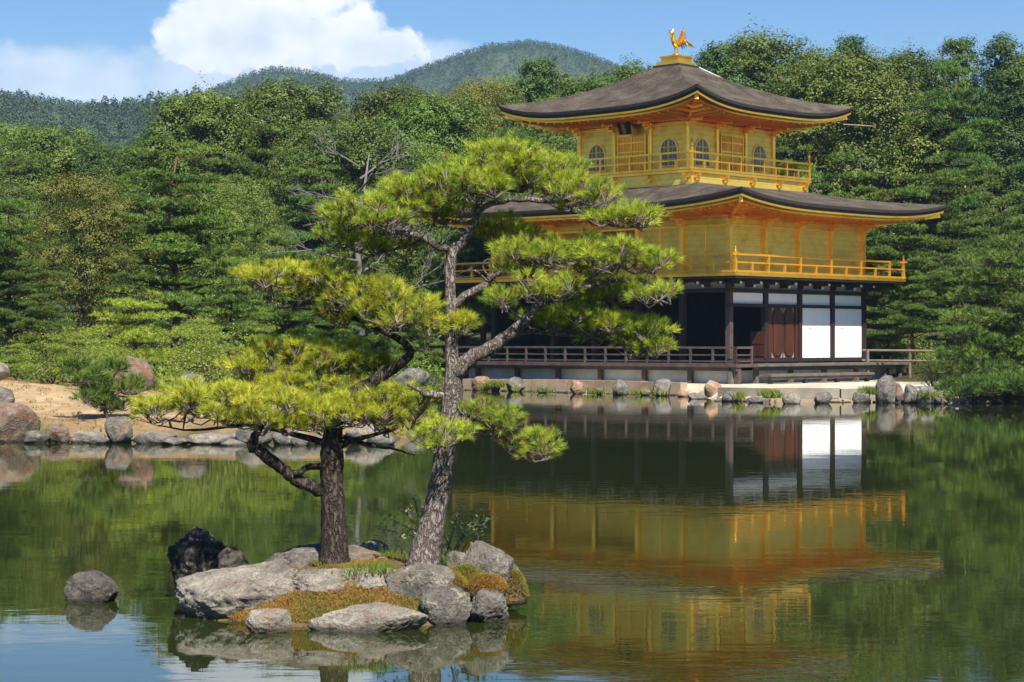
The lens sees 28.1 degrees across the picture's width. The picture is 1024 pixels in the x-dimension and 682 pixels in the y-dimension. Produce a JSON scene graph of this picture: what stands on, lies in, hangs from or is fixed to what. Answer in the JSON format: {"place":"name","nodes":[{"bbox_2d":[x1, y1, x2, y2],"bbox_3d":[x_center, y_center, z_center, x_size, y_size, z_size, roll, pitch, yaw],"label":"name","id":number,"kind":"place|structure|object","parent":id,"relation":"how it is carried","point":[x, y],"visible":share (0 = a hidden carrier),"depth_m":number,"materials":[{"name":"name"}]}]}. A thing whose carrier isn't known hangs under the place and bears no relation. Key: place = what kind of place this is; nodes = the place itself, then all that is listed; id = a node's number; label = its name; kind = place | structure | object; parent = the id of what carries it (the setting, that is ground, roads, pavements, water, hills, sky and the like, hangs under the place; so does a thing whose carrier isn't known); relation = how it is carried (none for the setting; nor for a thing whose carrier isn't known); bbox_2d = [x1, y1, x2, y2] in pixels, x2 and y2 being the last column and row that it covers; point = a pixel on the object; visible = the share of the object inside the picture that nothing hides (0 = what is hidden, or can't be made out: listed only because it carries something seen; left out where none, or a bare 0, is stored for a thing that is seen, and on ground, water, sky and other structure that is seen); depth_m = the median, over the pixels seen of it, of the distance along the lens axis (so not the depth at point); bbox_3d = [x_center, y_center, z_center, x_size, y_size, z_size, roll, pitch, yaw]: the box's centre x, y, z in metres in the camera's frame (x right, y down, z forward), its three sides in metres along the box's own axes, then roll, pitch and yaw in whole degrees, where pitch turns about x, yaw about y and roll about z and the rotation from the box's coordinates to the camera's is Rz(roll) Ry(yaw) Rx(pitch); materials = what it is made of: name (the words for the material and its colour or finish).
{"place":"outdoors","nodes":[
{"label":"outdoors","id":0,"kind":"place"},
{"bbox_2d":[0,108,163,311],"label":"hills","id":1,"kind":"structure","parent":0,"point":[57,115],"depth_m":522.93,"materials":[{"name":"plant"}]},
{"bbox_2d":[0,85,238,155],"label":"hill woods","id":2,"kind":"object","parent":1,"relation":"on","point":[101,119],"visible":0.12,"depth_m":534.16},
{"bbox_2d":[212,558,511,626],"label":"island ground","id":3,"kind":"structure","parent":0,"point":[297,623],"depth_m":13.53,"materials":[{"name":"soil"}]},
{"bbox_2d":[217,547,248,568],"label":"boulder","id":4,"kind":"object","parent":3,"relation":"on","point":[229,557],"visible":0.4,"depth_m":14.28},
{"bbox_2d":[174,559,297,619],"bbox_3d":[-1.798,1.754,13.850,0.987,0.531,0.726,0,0,0],"label":"boulder","id":5,"kind":"object","parent":3,"relation":"on","point":[216,594],"visible":0.57,"depth_m":13.63,"materials":[{"name":"stone"}]},
{"bbox_2d":[125,252,488,564],"bbox_3d":[-1.398,0.447,14.043,2.509,2.152,1.183,0,0,0],"label":"pine tree","id":6,"kind":"object","parent":3,"relation":"on","point":[315,358],"visible":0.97,"depth_m":13.88,"materials":[{"name":"green plant"}]},
{"bbox_2d":[263,543,390,568],"bbox_3d":[-1.270,1.601,14.100,0.987,0.376,0.484,0,0,0],"label":"boulder","id":7,"kind":"object","parent":3,"relation":"on","point":[298,555],"visible":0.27,"depth_m":14.06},
{"bbox_2d":[291,567,395,593],"bbox_3d":[-1.083,1.663,13.750,0.850,0.280,0.416,0,0,0],"label":"boulder","id":8,"kind":"object","parent":3,"relation":"on","point":[313,580],"visible":0.57,"depth_m":13.62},
{"bbox_2d":[307,602,428,632],"bbox_3d":[-0.924,1.821,13.150,0.780,0.272,0.344,0,0,0],"label":"boulder","id":9,"kind":"object","parent":3,"relation":"on","point":[375,617],"visible":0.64,"depth_m":13.06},
{"bbox_2d":[225,553,529,622],"bbox_3d":[-1.009,1.659,13.869,2.274,0.396,1.292,0,0,0],"label":"moss","id":10,"kind":"object","parent":3,"relation":"on","point":[473,575],"visible":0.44,"depth_m":13.55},
{"bbox_2d":[385,564,455,600],"bbox_3d":[-0.613,1.665,13.680,0.485,0.356,0.261,0,0,0],"label":"boulder","id":11,"kind":"object","parent":3,"relation":"on","point":[416,580],"visible":0.62,"depth_m":13.59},
{"bbox_2d":[330,545,515,576],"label":"grass","id":12,"kind":"structure","parent":3,"relation":"on","point":[374,568],"depth_m":13.71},
{"bbox_2d":[374,495,497,560],"bbox_3d":[-0.574,1.331,14.585,0.823,0.473,0.625,0,0,17],"label":"shrub","id":13,"kind":"object","parent":3,"relation":"on","point":[468,529],"visible":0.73,"depth_m":14.54,"materials":[{"name":"green plant"}]},
{"bbox_2d":[419,585,472,625],"bbox_3d":[-0.434,1.789,13.420,0.354,0.366,0.208,0,0,0],"label":"boulder","id":14,"kind":"object","parent":3,"relation":"on","point":[448,605],"visible":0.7,"depth_m":13.35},
{"bbox_2d":[460,540,513,581],"bbox_3d":[-0.177,1.618,14.100,0.383,0.477,0.301,0,0,0],"label":"boulder","id":15,"kind":"object","parent":3,"relation":"on","point":[485,557],"visible":0.47,"depth_m":14.01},
{"bbox_2d":[467,589,508,622],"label":"boulder","id":16,"kind":"object","parent":3,"relation":"on","point":[489,607],"visible":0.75,"depth_m":13.46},
{"bbox_2d":[454,571,526,604],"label":"moss soil","id":17,"kind":"structure","parent":3,"relation":"on","point":[514,600],"depth_m":14.00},
{"bbox_2d":[308,127,685,566],"bbox_3d":[-0.101,0.055,13.796,2.543,3.010,1.062,0,0,0],"label":"pine tree","id":18,"kind":"object","parent":3,"relation":"on","point":[494,176],"visible":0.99,"depth_m":13.73,"materials":[{"name":"green plant"}]},
{"bbox_2d":[2,45,1017,253],"bbox_3d":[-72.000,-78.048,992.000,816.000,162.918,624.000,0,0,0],"label":"hills","id":19,"kind":"structure","parent":0,"point":[498,65],"depth_m":1064.96,"materials":[{"name":"plant"}]},
{"bbox_2d":[0,38,841,130],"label":"hill woods","id":20,"kind":"object","parent":19,"relation":"on","point":[459,57],"visible":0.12,"depth_m":1076.60,"materials":[{"name":"plant"}]},
{"bbox_2d":[0,390,1023,681],"bbox_3d":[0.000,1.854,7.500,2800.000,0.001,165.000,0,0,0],"label":"pond water","id":21,"kind":"structure","parent":0,"point":[656,538],"depth_m":18.91,"materials":[{"name":"green liquid"}]},
{"bbox_2d":[63,570,118,602],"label":"boulder","id":22,"kind":"object","parent":21,"relation":"in","point":[92,586],"visible":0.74,"depth_m":14.49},
{"bbox_2d":[104,416,132,442],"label":"shore rock","id":23,"kind":"object","parent":21,"relation":"in","point":[118,429],"visible":0.83,"depth_m":37.06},
{"bbox_2d":[167,527,227,588],"bbox_3d":[-2.230,1.676,14.694,0.514,0.689,0.372,0,0,16],"label":"boulder","id":24,"kind":"object","parent":21,"relation":"in","point":[194,550],"visible":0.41,"depth_m":14.56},
{"bbox_2d":[188,432,235,444],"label":"shore rock","id":25,"kind":"object","parent":21,"relation":"in","point":[210,438],"visible":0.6,"depth_m":36.62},
{"bbox_2d":[245,608,291,632],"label":"boulder","id":26,"kind":"object","parent":21,"relation":"in","point":[270,620],"visible":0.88,"depth_m":12.99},
{"bbox_2d":[875,375,896,402],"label":"shore rock","id":27,"kind":"object","parent":21,"relation":"in","point":[886,385],"visible":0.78,"depth_m":61.10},
{"bbox_2d":[0,254,1023,441],"bbox_3d":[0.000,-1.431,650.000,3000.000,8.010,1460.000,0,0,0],"label":"ground","id":28,"kind":"structure","parent":0,"point":[91,415],"depth_m":49.66,"materials":[{"name":"soil"}]},
{"bbox_2d":[0,401,40,442],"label":"shore rock","id":29,"kind":"object","parent":28,"relation":"on","point":[17,419],"visible":0.77,"depth_m":37.37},
{"bbox_2d":[0,164,48,296],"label":"pine tree","id":30,"kind":"object","parent":28,"relation":"on","point":[20,203],"visible":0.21,"depth_m":65.73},
{"bbox_2d":[0,177,57,344],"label":"broadleaf tree","id":31,"kind":"object","parent":28,"relation":"on","point":[5,186],"visible":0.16,"depth_m":95.71,"materials":[{"name":"green plant"}]},
{"bbox_2d":[0,117,66,300],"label":"broadleaf tree","id":32,"kind":"object","parent":28,"relation":"on","point":[12,131],"visible":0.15,"depth_m":116.39,"materials":[{"name":"green plant"}]},
{"bbox_2d":[0,188,77,369],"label":"pine tree","id":33,"kind":"object","parent":28,"relation":"on","point":[9,251],"visible":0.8,"depth_m":59.86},
{"bbox_2d":[0,139,80,268],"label":"pine tree","id":34,"kind":"object","parent":28,"relation":"on","point":[21,168],"visible":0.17,"depth_m":110.03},
{"bbox_2d":[6,263,76,367],"bbox_3d":[-12.283,-0.460,53.992,1.847,3.241,2.156,0,0,3],"label":"pine tree","id":35,"kind":"object","parent":28,"relation":"on","point":[35,324],"visible":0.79,"depth_m":53.82,"materials":[{"name":"green plant"}]},
{"bbox_2d":[1,322,94,387],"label":"bush","id":36,"kind":"object","parent":28,"relation":"on","point":[49,379],"visible":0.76,"depth_m":49.84,"materials":[{"name":"green plant"}]},
{"bbox_2d":[0,120,111,303],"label":"broadleaf tree","id":37,"kind":"object","parent":28,"relation":"on","point":[52,141],"visible":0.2,"depth_m":117.33,"materials":[{"name":"green plant"}]},
{"bbox_2d":[21,326,109,385],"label":"pine tree","id":38,"kind":"object","parent":28,"relation":"on","point":[72,335],"visible":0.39,"depth_m":49.84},
{"bbox_2d":[45,142,110,313],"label":"cypress tree","id":39,"kind":"object","parent":28,"relation":"on","point":[89,167],"visible":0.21,"depth_m":110.01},
{"bbox_2d":[35,133,131,309],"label":"broadleaf tree","id":40,"kind":"object","parent":28,"relation":"on","point":[103,148],"visible":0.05,"depth_m":118.73,"materials":[{"name":"green plant"}]},
{"bbox_2d":[0,166,167,356],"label":"broadleaf tree","id":41,"kind":"object","parent":28,"relation":"on","point":[89,189],"visible":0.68,"depth_m":65.47,"materials":[{"name":"green plant"}]},
{"bbox_2d":[43,322,150,390],"bbox_3d":[-9.437,0.472,46.999,2.474,1.816,2.422,0,0,26],"label":"bush","id":42,"kind":"object","parent":28,"relation":"on","point":[104,352],"visible":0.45,"depth_m":46.92,"materials":[{"name":"green plant"}]},
{"bbox_2d":[51,352,154,417],"bbox_3d":[-7.875,0.884,39.438,1.960,1.377,1.872,0,0,-29],"label":"shrub","id":43,"kind":"object","parent":28,"relation":"on","point":[101,395],"visible":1,"depth_m":39.33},
{"bbox_2d":[86,244,171,347],"bbox_3d":[-11.336,-0.783,59.992,2.643,4.127,2.332,0,0,-3],"label":"pine tree","id":44,"kind":"object","parent":28,"relation":"on","point":[122,275],"visible":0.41,"depth_m":59.86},
{"bbox_2d":[75,171,184,287],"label":"pine tree","id":45,"kind":"object","parent":28,"relation":"on","point":[144,197],"visible":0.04,"depth_m":98.85,"materials":[{"name":"green plant"}]},
{"bbox_2d":[115,355,154,395],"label":"shore rock","id":46,"kind":"object","parent":28,"relation":"on","point":[144,366],"visible":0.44,"depth_m":44.92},
{"bbox_2d":[60,134,212,288],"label":"broadleaf tree","id":47,"kind":"object","parent":28,"relation":"on","point":[117,169],"visible":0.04,"depth_m":113.75,"materials":[{"name":"green plant"}]},
{"bbox_2d":[91,210,191,346],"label":"broadleaf tree","id":48,"kind":"object","parent":28,"relation":"on","point":[170,320],"visible":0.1,"depth_m":87.68,"materials":[{"name":"green plant"}]},
{"bbox_2d":[80,286,213,363],"bbox_3d":[-9.535,0.019,52.132,3.692,2.850,3.523,0,0,9],"label":"pine tree","id":49,"kind":"object","parent":28,"relation":"on","point":[143,335],"visible":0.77,"depth_m":51.73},
{"bbox_2d":[76,135,223,289],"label":"pine tree","id":50,"kind":"object","parent":28,"relation":"on","point":[128,160],"visible":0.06,"depth_m":106.73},
{"bbox_2d":[72,134,276,366],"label":"pine tree","id":51,"kind":"object","parent":28,"relation":"on","point":[168,230],"visible":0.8,"depth_m":67.23,"materials":[{"name":"green plant"}]},
{"bbox_2d":[144,317,235,380],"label":"pine tree","id":52,"kind":"object","parent":28,"relation":"on","point":[208,329],"visible":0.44,"depth_m":49.82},
{"bbox_2d":[129,69,266,314],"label":"broadleaf tree","id":53,"kind":"object","parent":28,"relation":"on","point":[211,124],"visible":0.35,"depth_m":106.74,"materials":[{"name":"green plant"}]},
{"bbox_2d":[0,378,405,431],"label":"dry grass","id":54,"kind":"structure","parent":28,"relation":"on","point":[78,415],"depth_m":41.36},
{"bbox_2d":[147,141,264,340],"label":"pine tree","id":55,"kind":"object","parent":28,"relation":"on","point":[194,161],"visible":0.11,"depth_m":96.28,"materials":[{"name":"green plant"}]},
{"bbox_2d":[146,303,279,401],"bbox_3d":[-6.711,0.392,45.975,3.402,2.498,3.331,0,0,44],"label":"bush","id":56,"kind":"object","parent":28,"relation":"on","point":[208,373],"visible":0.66,"depth_m":45.88,"materials":[{"name":"green plant"}]},
{"bbox_2d":[161,245,275,378],"bbox_3d":[-7.614,-0.493,53.823,3.257,4.133,3.049,0,0,-21],"label":"pine tree","id":57,"kind":"object","parent":28,"relation":"on","point":[232,297],"visible":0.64,"depth_m":53.72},
{"bbox_2d":[178,174,298,342],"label":"broadleaf tree","id":58,"kind":"object","parent":28,"relation":"on","point":[243,204],"visible":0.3,"depth_m":87.40,"materials":[{"name":"green plant"}]},
{"bbox_2d":[215,106,320,307],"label":"pine tree","id":59,"kind":"object","parent":28,"relation":"on","point":[263,129],"visible":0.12,"depth_m":108.04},
{"bbox_2d":[209,69,354,300],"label":"broadleaf tree","id":60,"kind":"object","parent":28,"relation":"on","point":[260,100],"visible":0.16,"depth_m":112.43,"materials":[{"name":"green plant"}]},
{"bbox_2d":[223,224,342,350],"bbox_3d":[-6.378,-0.837,57.829,3.734,4.990,3.199,0,0,-22],"label":"pine tree","id":61,"kind":"object","parent":28,"relation":"on","point":[279,315],"visible":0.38,"depth_m":57.67,"materials":[{"name":"green plant"}]},
{"bbox_2d":[237,154,346,339],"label":"pine tree","id":62,"kind":"object","parent":28,"relation":"on","point":[301,216],"visible":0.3,"depth_m":94.90,"materials":[{"name":"green plant"}]},
{"bbox_2d":[245,112,367,281],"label":"broadleaf tree","id":63,"kind":"object","parent":28,"relation":"on","point":[290,140],"visible":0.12,"depth_m":105.13,"materials":[{"name":"green plant"}]},
{"bbox_2d":[291,271,364,374],"bbox_3d":[-4.938,-0.154,56.028,2.050,3.627,2.323,0,0,43],"label":"pine tree","id":64,"kind":"object","parent":28,"relation":"on","point":[330,332],"visible":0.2,"depth_m":55.83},
{"bbox_2d":[250,114,460,332],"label":"broadleaf tree","id":65,"kind":"object","parent":28,"relation":"on","point":[360,150],"visible":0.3,"depth_m":97.00,"materials":[{"name":"green plant"}]},
{"bbox_2d":[255,123,474,371],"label":"bare tree","id":66,"kind":"object","parent":28,"relation":"on","point":[361,331],"visible":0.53,"depth_m":79.54,"materials":[{"name":"grey plant"}]},
{"bbox_2d":[299,182,437,350],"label":"broadleaf tree","id":67,"kind":"object","parent":28,"relation":"on","point":[388,262],"visible":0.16,"depth_m":85.45,"materials":[{"name":"green plant"}]},
{"bbox_2d":[327,261,423,386],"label":"pine tree","id":68,"kind":"object","parent":28,"relation":"on","point":[376,340],"visible":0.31,"depth_m":65.67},
{"bbox_2d":[327,76,449,181],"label":"broadleaf tree","id":69,"kind":"object","parent":28,"relation":"on","point":[374,103],"visible":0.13,"depth_m":110.25,"materials":[{"name":"green plant"}]},
{"bbox_2d":[361,138,473,297],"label":"broadleaf tree","id":70,"kind":"object","parent":28,"relation":"on","point":[427,155],"visible":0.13,"depth_m":99.08,"materials":[{"name":"green plant"}]},
{"bbox_2d":[393,287,444,367],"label":"pine tree","id":71,"kind":"object","parent":28,"relation":"on","point":[422,341],"visible":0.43,"depth_m":71.74,"materials":[{"name":"green plant"}]},
{"bbox_2d":[367,88,493,286],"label":"broadleaf tree","id":72,"kind":"object","parent":28,"relation":"on","point":[418,124],"visible":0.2,"depth_m":106.71,"materials":[{"name":"green plant"}]},
{"bbox_2d":[422,232,490,355],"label":"pine tree","id":73,"kind":"object","parent":28,"relation":"on","point":[475,331],"visible":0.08,"depth_m":87.71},
{"bbox_2d":[411,166,517,360],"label":"pine tree","id":74,"kind":"object","parent":28,"relation":"on","point":[480,252],"visible":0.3,"depth_m":84.09,"materials":[{"name":"green plant"}]},
{"bbox_2d":[414,129,555,279],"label":"pine tree","id":75,"kind":"object","parent":28,"relation":"on","point":[501,196],"visible":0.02,"depth_m":92.99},
{"bbox_2d":[438,70,534,302],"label":"broadleaf tree","id":76,"kind":"object","parent":28,"relation":"on","point":[474,94],"visible":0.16,"depth_m":111.75,"materials":[{"name":"green plant"}]},
{"bbox_2d":[442,94,576,251],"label":"pine tree","id":77,"kind":"object","parent":28,"relation":"on","point":[505,130],"visible":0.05,"depth_m":104.50,"materials":[{"name":"green plant"}]},
{"bbox_2d":[0,342,1022,395],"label":"undergrowth","id":78,"kind":"object","parent":28,"relation":"on","point":[26,377],"visible":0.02,"depth_m":65.06,"materials":[{"name":"green plant"}]},
{"bbox_2d":[500,52,569,151],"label":"cypress tree","id":79,"kind":"object","parent":28,"relation":"on","point":[537,70],"visible":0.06,"depth_m":113.60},
{"bbox_2d":[463,379,686,394],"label":"stone curb","id":80,"kind":"structure","parent":28,"relation":"on","point":[565,385],"depth_m":73.01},
{"bbox_2d":[553,64,628,149],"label":"broadleaf tree","id":81,"kind":"object","parent":28,"relation":"on","point":[595,83],"visible":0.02,"depth_m":115.51,"materials":[{"name":"green plant"}]},
{"bbox_2d":[604,52,657,82],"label":"broadleaf tree","id":82,"kind":"object","parent":28,"relation":"on","point":[633,70],"visible":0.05,"depth_m":119.10,"materials":[{"name":"green plant"}]},
{"bbox_2d":[418,28,946,383],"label":"golden pavilion","id":83,"kind":"structure","parent":28,"relation":"on","point":[771,272],"depth_m":76.76,"materials":[{"name":"paint"}]},
{"bbox_2d":[617,134,646,174],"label":"lattice door","id":84,"kind":"structure","parent":83,"relation":"in","point":[627,145],"depth_m":78.19,"materials":[{"name":"gold metal"}]},
{"bbox_2d":[719,134,743,173],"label":"lattice door","id":85,"kind":"structure","parent":83,"relation":"in","point":[728,144],"depth_m":78.30,"materials":[{"name":"gold metal"}]},
{"bbox_2d":[772,307,782,357],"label":"door","id":86,"kind":"structure","parent":83,"relation":"in","point":[777,313],"depth_m":75.14,"materials":[{"name":"red wood"}]},
{"bbox_2d":[783,308,793,357],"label":"door","id":87,"kind":"structure","parent":83,"relation":"in","point":[788,313],"depth_m":75.63,"materials":[{"name":"red wood"}]},
{"bbox_2d":[475,379,952,399],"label":"shore grass","id":88,"kind":"structure","parent":28,"relation":"on","point":[765,393],"depth_m":68.83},
{"bbox_2d":[692,42,757,85],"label":"tree","id":89,"kind":"object","parent":28,"relation":"on","point":[721,62],"visible":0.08,"depth_m":114.54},
{"bbox_2d":[695,13,822,165],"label":"broadleaf tree","id":90,"kind":"object","parent":28,"relation":"on","point":[755,60],"visible":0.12,"depth_m":118.06,"materials":[{"name":"green plant"}]},
{"bbox_2d":[718,387,874,398],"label":"stone curb","id":91,"kind":"structure","parent":28,"relation":"on","point":[813,392],"depth_m":62.35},
{"bbox_2d":[801,149,912,306],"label":"pine tree","id":92,"kind":"object","parent":28,"relation":"on","point":[861,174],"visible":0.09,"depth_m":91.28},
{"bbox_2d":[762,43,975,264],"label":"broadleaf tree","id":93,"kind":"object","parent":28,"relation":"on","point":[870,83],"visible":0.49,"depth_m":103.63,"materials":[{"name":"green plant"}]},
{"bbox_2d":[824,33,915,237],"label":"cypress tree","id":94,"kind":"object","parent":28,"relation":"on","point":[852,45],"visible":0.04,"depth_m":120.50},
{"bbox_2d":[866,307,921,374],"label":"pine tree","id":95,"kind":"object","parent":28,"relation":"on","point":[885,341],"visible":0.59,"depth_m":81.84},
{"bbox_2d":[866,264,921,361],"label":"pine tree","id":96,"kind":"object","parent":28,"relation":"on","point":[884,299],"visible":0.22,"depth_m":85.67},
{"bbox_2d":[852,172,959,359],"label":"pine tree","id":97,"kind":"object","parent":28,"relation":"on","point":[885,253],"visible":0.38,"depth_m":87.20,"materials":[{"name":"green plant"}]},
{"bbox_2d":[866,237,957,374],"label":"pine tree","id":98,"kind":"object","parent":28,"relation":"on","point":[911,324],"visible":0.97,"depth_m":79.55,"materials":[{"name":"green plant"}]},
{"bbox_2d":[843,38,980,236],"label":"broadleaf tree","id":99,"kind":"object","parent":28,"relation":"on","point":[923,65],"visible":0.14,"depth_m":117.90,"materials":[{"name":"green plant"}]},
{"bbox_2d":[903,33,988,243],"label":"cypress tree","id":100,"kind":"object","parent":28,"relation":"on","point":[956,48],"visible":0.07,"depth_m":120.53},
{"bbox_2d":[869,156,1023,347],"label":"pine tree","id":101,"kind":"object","parent":28,"relation":"on","point":[946,229],"visible":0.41,"depth_m":89.37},
{"bbox_2d":[882,52,1023,261],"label":"pine tree","id":102,"kind":"object","parent":28,"relation":"on","point":[952,101],"visible":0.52,"depth_m":103.63,"materials":[{"name":"green plant"}]},
{"bbox_2d":[923,245,998,348],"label":"pine tree","id":103,"kind":"object","parent":28,"relation":"on","point":[952,278],"visible":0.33,"depth_m":78.86,"materials":[{"name":"green plant"}]},
{"bbox_2d":[923,233,1023,377],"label":"pine tree","id":104,"kind":"object","parent":28,"relation":"on","point":[1005,340],"visible":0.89,"depth_m":62.78,"materials":[{"name":"plant"}]},
{"bbox_2d":[932,368,1023,403],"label":"shrub","id":105,"kind":"object","parent":28,"relation":"on","point":[994,384],"visible":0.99,"depth_m":59.79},
{"bbox_2d":[935,62,1023,284],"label":"cypress tree","id":106,"kind":"object","parent":28,"relation":"on","point":[1016,151],"visible":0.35,"depth_m":104.30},
{"bbox_2d":[935,190,1023,356],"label":"pine tree","id":107,"kind":"object","parent":28,"relation":"on","point":[1011,223],"visible":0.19,"depth_m":83.59,"materials":[{"name":"green plant"}]},
{"bbox_2d":[942,31,1023,237],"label":"cypress tree","id":108,"kind":"object","parent":28,"relation":"on","point":[1000,48],"visible":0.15,"depth_m":118.08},
{"bbox_2d":[0,0,1023,119],"label":"sky","id":109,"kind":"structure","parent":0,"point":[81,50],"materials":[{"name":"blue"}]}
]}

